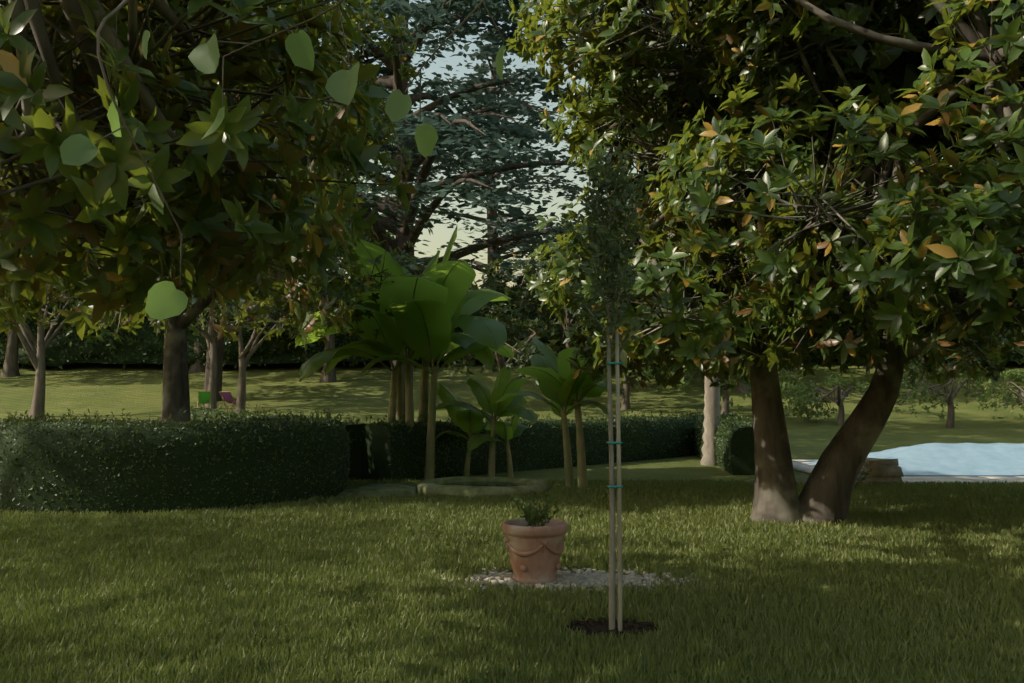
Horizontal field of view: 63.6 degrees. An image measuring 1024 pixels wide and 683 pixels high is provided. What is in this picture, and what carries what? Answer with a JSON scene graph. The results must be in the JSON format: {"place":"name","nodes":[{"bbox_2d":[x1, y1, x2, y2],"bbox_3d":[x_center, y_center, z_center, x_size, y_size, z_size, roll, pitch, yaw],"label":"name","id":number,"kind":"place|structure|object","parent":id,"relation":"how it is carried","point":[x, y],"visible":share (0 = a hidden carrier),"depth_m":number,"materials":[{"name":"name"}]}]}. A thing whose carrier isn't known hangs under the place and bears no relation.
{"place":"outdoors","nodes":[
{"label":"outdoors","id":0,"kind":"place"},
{"bbox_2d":[0,0,417,346],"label":"tree","id":1,"kind":"object","parent":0,"point":[100,182],"depth_m":4.78,"materials":[{"name":"green plant"}]},
{"bbox_2d":[60,0,506,319],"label":"branch","id":2,"kind":"object","parent":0,"point":[166,299],"depth_m":2.17,"materials":[{"name":"green plant"}]},
{"bbox_2d":[360,297,513,479],"bbox_3d":[-1.802,0.989,17.456,2.359,4.011,4.145,-2,-5,29],"label":"banana","id":3,"kind":"object","parent":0,"point":[409,320],"depth_m":17.19,"materials":[{"name":"green plant"}]},
{"bbox_2d":[435,384,490,475],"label":"banana","id":4,"kind":"object","parent":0,"point":[460,418],"depth_m":18.15,"materials":[{"name":"green plant"}]},
{"bbox_2d":[0,0,951,288],"label":"sky","id":5,"kind":"structure","parent":0,"point":[441,234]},
{"bbox_2d":[436,366,537,476],"bbox_3d":[-0.623,1.767,17.826,2.321,2.516,2.588,0,-4,0],"label":"banana","id":6,"kind":"object","parent":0,"point":[517,384],"depth_m":17.71,"materials":[{"name":"green plant"}]},
{"bbox_2d":[467,398,527,477],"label":"banana","id":7,"kind":"object","parent":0,"point":[515,429],"depth_m":17.87,"materials":[{"name":"green plant"}]},
{"bbox_2d":[0,359,1023,682],"bbox_3d":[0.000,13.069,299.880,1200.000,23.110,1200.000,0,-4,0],"label":"lawn","id":8,"kind":"structure","parent":0,"point":[136,391],"depth_m":46.53,"materials":[{"name":"green plant"}]},
{"bbox_2d":[8,278,90,419],"bbox_3d":[-19.882,-1.006,34.184,7.012,10.180,7.742,0,-4,0],"label":"lawn tree","id":9,"kind":"object","parent":8,"relation":"on","point":[37,359],"depth_m":33.91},
{"bbox_2d":[16,256,84,416],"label":"lawn tree","id":10,"kind":"object","parent":8,"relation":"on","point":[47,340],"depth_m":41.42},
{"bbox_2d":[0,293,127,376],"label":"tree","id":11,"kind":"object","parent":8,"relation":"on","point":[11,366],"depth_m":55.85,"materials":[{"name":"green plant"}]},
{"bbox_2d":[0,405,355,514],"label":"hedge","id":12,"kind":"object","parent":8,"relation":"on","point":[187,458],"depth_m":12.18,"materials":[{"name":"green plant"}]},
{"bbox_2d":[0,409,353,458],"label":"hedge ring shoots","id":13,"kind":"object","parent":12,"relation":"on","point":[181,420],"visible":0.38,"depth_m":13.41,"materials":[{"name":"green plant"}]},
{"bbox_2d":[188,342,205,372],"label":"tree","id":14,"kind":"object","parent":8,"relation":"on","point":[196,367],"visible":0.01,"depth_m":57.62,"materials":[{"name":"green plant"}]},
{"bbox_2d":[117,164,284,400],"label":"tree","id":15,"kind":"object","parent":8,"relation":"on","point":[219,345],"depth_m":46.78,"materials":[{"name":"plant"}]},
{"bbox_2d":[197,391,210,407],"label":"deck chair frame","id":16,"kind":"object","parent":8,"relation":"on","point":[205,403],"visible":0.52,"depth_m":42.17,"materials":[{"name":"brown wood"}]},
{"bbox_2d":[199,392,209,402],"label":"deck chair fabric","id":17,"kind":"object","parent":16,"relation":"on","point":[204,397],"visible":0.93,"depth_m":42.33,"materials":[{"name":"green fabric"}]},
{"bbox_2d":[0,0,423,422],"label":"tree","id":18,"kind":"object","parent":8,"relation":"on","point":[343,292],"depth_m":14.82,"materials":[{"name":"green plant"}]},
{"bbox_2d":[46,1,347,188],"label":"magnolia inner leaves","id":19,"kind":"object","parent":18,"relation":"attached to","point":[271,140],"depth_m":14.43,"materials":[{"name":"green plant"}]},
{"bbox_2d":[190,294,257,408],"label":"lawn tree","id":20,"kind":"object","parent":8,"relation":"on","point":[212,350],"depth_m":43.94,"materials":[{"name":"plant"}]},
{"bbox_2d":[218,392,235,412],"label":"deck chair frame","id":21,"kind":"object","parent":8,"relation":"on","point":[225,404],"visible":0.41,"depth_m":42.02,"materials":[{"name":"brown wood"}]},
{"bbox_2d":[220,392,235,403],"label":"deck chair fabric","id":22,"kind":"object","parent":21,"relation":"on","point":[227,397],"visible":0.83,"depth_m":42.08,"materials":[{"name":"purple fabric"}]},
{"bbox_2d":[187,289,318,414],"bbox_3d":[-12.489,-0.135,37.943,6.730,8.349,6.260,0,-4,0],"label":"lawn tree","id":23,"kind":"object","parent":8,"relation":"on","point":[241,394],"depth_m":37.87,"materials":[{"name":"green plant"}]},
{"bbox_2d":[190,402,371,479],"bbox_3d":[-7.886,2.731,25.314,1.520,1.810,17.826,3,-5,-31],"label":"long hedge","id":24,"kind":"object","parent":8,"relation":"on","point":[355,460],"depth_m":17.80,"materials":[{"name":"green plant"}]},
{"bbox_2d":[254,188,432,382],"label":"tree","id":25,"kind":"object","parent":8,"relation":"on","point":[271,326],"depth_m":53.89,"materials":[{"name":"green plant"}]},
{"bbox_2d":[332,170,376,272],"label":"tree","id":26,"kind":"object","parent":8,"relation":"on","point":[363,179],"depth_m":82.50,"materials":[{"name":"green plant"}]},
{"bbox_2d":[299,296,454,422],"bbox_3d":[-3.131,0.925,18.066,2.469,4.232,4.302,-2,-5,21],"label":"banana","id":27,"kind":"object","parent":8,"relation":"on","point":[391,331],"depth_m":17.42,"materials":[{"name":"green plant"}]},
{"bbox_2d":[324,266,459,426],"bbox_3d":[-2.500,0.471,18.019,2.869,5.132,5.331,0,-4,0],"label":"banana","id":28,"kind":"object","parent":8,"relation":"on","point":[400,289],"depth_m":16.95,"materials":[{"name":"green plant"}]},
{"bbox_2d":[295,239,497,420],"bbox_3d":[-2.275,0.475,18.983,4.741,5.268,3.349,3,-5,-32],"label":"banana","id":29,"kind":"object","parent":8,"relation":"on","point":[392,266],"depth_m":18.22,"materials":[{"name":"green plant"}]},
{"bbox_2d":[179,0,634,416],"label":"cedar","id":30,"kind":"object","parent":8,"relation":"on","point":[452,137],"depth_m":28.83,"materials":[{"name":"green plant"}]},
{"bbox_2d":[311,226,510,422],"bbox_3d":[-2.359,0.216,18.609,4.740,5.730,4.134,0,-4,0],"label":"banana","id":31,"kind":"object","parent":8,"relation":"on","point":[460,278],"depth_m":17.67,"materials":[{"name":"green plant"}]},
{"bbox_2d":[338,476,549,497],"bbox_3d":[-1.315,2.652,15.046,4.028,0.217,2.440,0,-4,0],"label":"stone border","id":32,"kind":"object","parent":8,"relation":"on","point":[430,486],"visible":0.84,"depth_m":14.51,"materials":[{"name":"grey stone"}]},
{"bbox_2d":[439,482,526,486],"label":"basin water","id":33,"kind":"structure","parent":32,"relation":"in","point":[495,484],"depth_m":15.32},
{"bbox_2d":[411,29,582,362],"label":"cedar","id":34,"kind":"object","parent":8,"relation":"on","point":[509,91],"depth_m":62.35,"materials":[{"name":"green plant"}]},
{"bbox_2d":[444,301,552,385],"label":"tree","id":35,"kind":"object","parent":8,"relation":"on","point":[531,347],"depth_m":43.92,"materials":[{"name":"green plant"}]},
{"bbox_2d":[0,477,1023,682],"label":"lawn","id":36,"kind":"structure","parent":8,"relation":"on","point":[951,549],"depth_m":6.82,"materials":[{"name":"green plant"}]},
{"bbox_2d":[0,278,1023,369],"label":"thicket","id":37,"kind":"object","parent":8,"relation":"on","point":[73,351],"depth_m":58.26,"materials":[{"name":"green plant"}]},
{"bbox_2d":[360,409,740,480],"bbox_3d":[2.370,2.680,23.143,1.512,1.581,15.687,-4,-6,43],"label":"long hedge","id":38,"kind":"object","parent":8,"relation":"on","point":[376,451],"depth_m":20.19,"materials":[{"name":"green plant"}]},
{"bbox_2d":[380,411,733,441],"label":"long hedge shoots","id":39,"kind":"object","parent":38,"relation":"on","point":[588,422],"visible":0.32,"depth_m":23.84,"materials":[{"name":"green plant"}]},
{"bbox_2d":[495,353,607,487],"bbox_3d":[0.749,1.528,15.785,2.190,2.683,2.406,0,-4,0],"label":"banana","id":40,"kind":"object","parent":8,"relation":"on","point":[547,391],"depth_m":15.61,"materials":[{"name":"green plant"}]},
{"bbox_2d":[473,220,631,353],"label":"tree","id":41,"kind":"object","parent":8,"relation":"on","point":[496,279],"depth_m":50.11,"materials":[{"name":"green plant"}]},
{"bbox_2d":[512,337,633,488],"bbox_3d":[1.224,1.364,15.686,2.448,2.994,2.451,0,-4,0],"label":"banana","id":42,"kind":"object","parent":8,"relation":"on","point":[562,372],"depth_m":15.42,"materials":[{"name":"green plant"}]},
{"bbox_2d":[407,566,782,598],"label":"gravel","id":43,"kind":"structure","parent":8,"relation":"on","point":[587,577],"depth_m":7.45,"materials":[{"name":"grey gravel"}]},
{"bbox_2d":[502,518,567,585],"bbox_3d":[0.208,1.914,7.509,0.604,0.535,0.604,0,-4,0],"label":"terracotta pot","id":44,"kind":"object","parent":43,"relation":"on","point":[535,552],"visible":0.94,"depth_m":7.31,"materials":[{"name":"ceramic"}]},
{"bbox_2d":[510,490,560,526],"bbox_3d":[0.207,1.541,7.548,0.486,0.369,0.522,0,-4,0],"label":"pot plant","id":45,"kind":"object","parent":44,"relation":"in","point":[537,513],"depth_m":7.54,"materials":[{"name":"green plant"}]},
{"bbox_2d":[562,206,653,379],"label":"tree","id":46,"kind":"object","parent":8,"relation":"on","point":[581,317],"depth_m":56.85,"materials":[{"name":"green plant"}]},
{"bbox_2d":[556,143,671,629],"bbox_3d":[0.701,0.323,5.919,0.712,3.564,0.793,-4,-6,41],"label":"young tree","id":47,"kind":"object","parent":8,"relation":"on","point":[616,264],"depth_m":5.98,"materials":[{"name":"green plant"}]},
{"bbox_2d":[562,616,668,641],"bbox_3d":[0.690,2.036,5.852,1.050,0.048,0.743,0,-4,0],"label":"soil patch","id":48,"kind":"object","parent":8,"relation":"on","point":[589,626],"visible":0.51,"depth_m":5.89,"materials":[{"name":"brown soil"}]},
{"bbox_2d":[615,333,621,631],"bbox_3d":[0.763,1.020,5.904,0.037,2.170,0.034,0,-4,0],"label":"stake","id":49,"kind":"object","parent":8,"relation":"on","point":[619,532],"visible":0.84,"depth_m":5.89,"materials":[{"name":"brown wood"}]},
{"bbox_2d":[606,362,622,487],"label":"plant ties","id":50,"kind":"object","parent":49,"relation":"attached to","point":[613,363],"visible":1,"depth_m":5.91,"materials":[{"name":"green plastic"}]},
{"bbox_2d":[582,308,671,409],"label":"tree","id":51,"kind":"object","parent":8,"relation":"on","point":[625,403],"depth_m":43.74,"materials":[{"name":"green plant"}]},
{"bbox_2d":[624,171,754,465],"bbox_3d":[5.438,-0.762,22.431,5.272,8.376,4.994,0,-4,0],"label":"tree","id":52,"kind":"object","parent":8,"relation":"on","point":[712,411],"depth_m":22.03,"materials":[{"name":"beige plant"}]},
{"bbox_2d":[684,412,754,474],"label":"pool hedge","id":53,"kind":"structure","parent":8,"relation":"on","point":[741,450],"depth_m":19.30,"materials":[{"name":"green plant"}]},
{"bbox_2d":[665,346,793,414],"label":"tree","id":54,"kind":"object","parent":8,"relation":"on","point":[781,382],"depth_m":41.80,"materials":[{"name":"green plant"}]},
{"bbox_2d":[506,0,1023,523],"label":"magnolia","id":55,"kind":"object","parent":8,"relation":"on","point":[987,277],"depth_m":8.65,"materials":[{"name":"green plant"}]},
{"bbox_2d":[642,0,1023,219],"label":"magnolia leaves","id":56,"kind":"object","parent":55,"relation":"attached to","point":[896,69],"visible":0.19,"depth_m":9.65,"materials":[{"name":"green plant"}]},
{"bbox_2d":[746,458,903,484],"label":"dry stone wall","id":57,"kind":"structure","parent":8,"relation":"on","point":[887,470],"depth_m":16.16,"materials":[{"name":"grey stone"}]},
{"bbox_2d":[782,364,869,424],"bbox_3d":[14.511,2.545,38.066,4.657,3.025,5.591,0,-4,0],"label":"tree","id":58,"kind":"object","parent":8,"relation":"on","point":[803,396],"depth_m":38.01,"materials":[{"name":"green plant"}]},
{"bbox_2d":[792,460,1023,483],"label":"pool paving","id":59,"kind":"structure","parent":8,"relation":"on","point":[803,466],"depth_m":17.63,"materials":[{"name":"grey stone"}]},
{"bbox_2d":[807,443,1023,474],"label":"pool cover","id":60,"kind":"object","parent":59,"relation":"on","point":[965,459],"visible":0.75,"depth_m":18.96,"materials":[{"name":"blue plastic"}]},
{"bbox_2d":[844,225,1018,393],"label":"tree","id":61,"kind":"object","parent":8,"relation":"on","point":[919,357],"depth_m":49.94,"materials":[{"name":"green plant"}]},
{"bbox_2d":[894,349,999,427],"bbox_3d":[19.202,2.159,37.368,6.282,3.873,3.856,2,-5,-27],"label":"tree","id":62,"kind":"object","parent":8,"relation":"on","point":[904,385],"depth_m":36.75,"materials":[{"name":"green plant"}]},
{"bbox_2d":[977,369,1023,419],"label":"tree","id":63,"kind":"object","parent":8,"relation":"on","point":[1014,373],"depth_m":39.46,"materials":[{"name":"green plant"}]},
{"bbox_2d":[736,375,750,393],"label":"tree","id":64,"kind":"object","parent":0,"point":[739,389],"visible":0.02,"depth_m":49.65,"materials":[{"name":"green plant"}]},
{"bbox_2d":[777,358,790,371],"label":"tree","id":65,"kind":"object","parent":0,"point":[787,368],"depth_m":57.63,"materials":[{"name":"green plant"}]},
{"bbox_2d":[855,461,871,487],"bbox_3d":[6.316,2.482,15.178,0.644,0.588,0.798,0,-4,0],"label":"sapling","id":66,"kind":"object","parent":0,"point":[862,474],"depth_m":15.22,"materials":[{"name":"green plant"}]},
{"bbox_2d":[862,207,1014,375],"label":"tree","id":67,"kind":"object","parent":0,"point":[970,361],"depth_m":55.81,"materials":[{"name":"green plant"}]}
]}

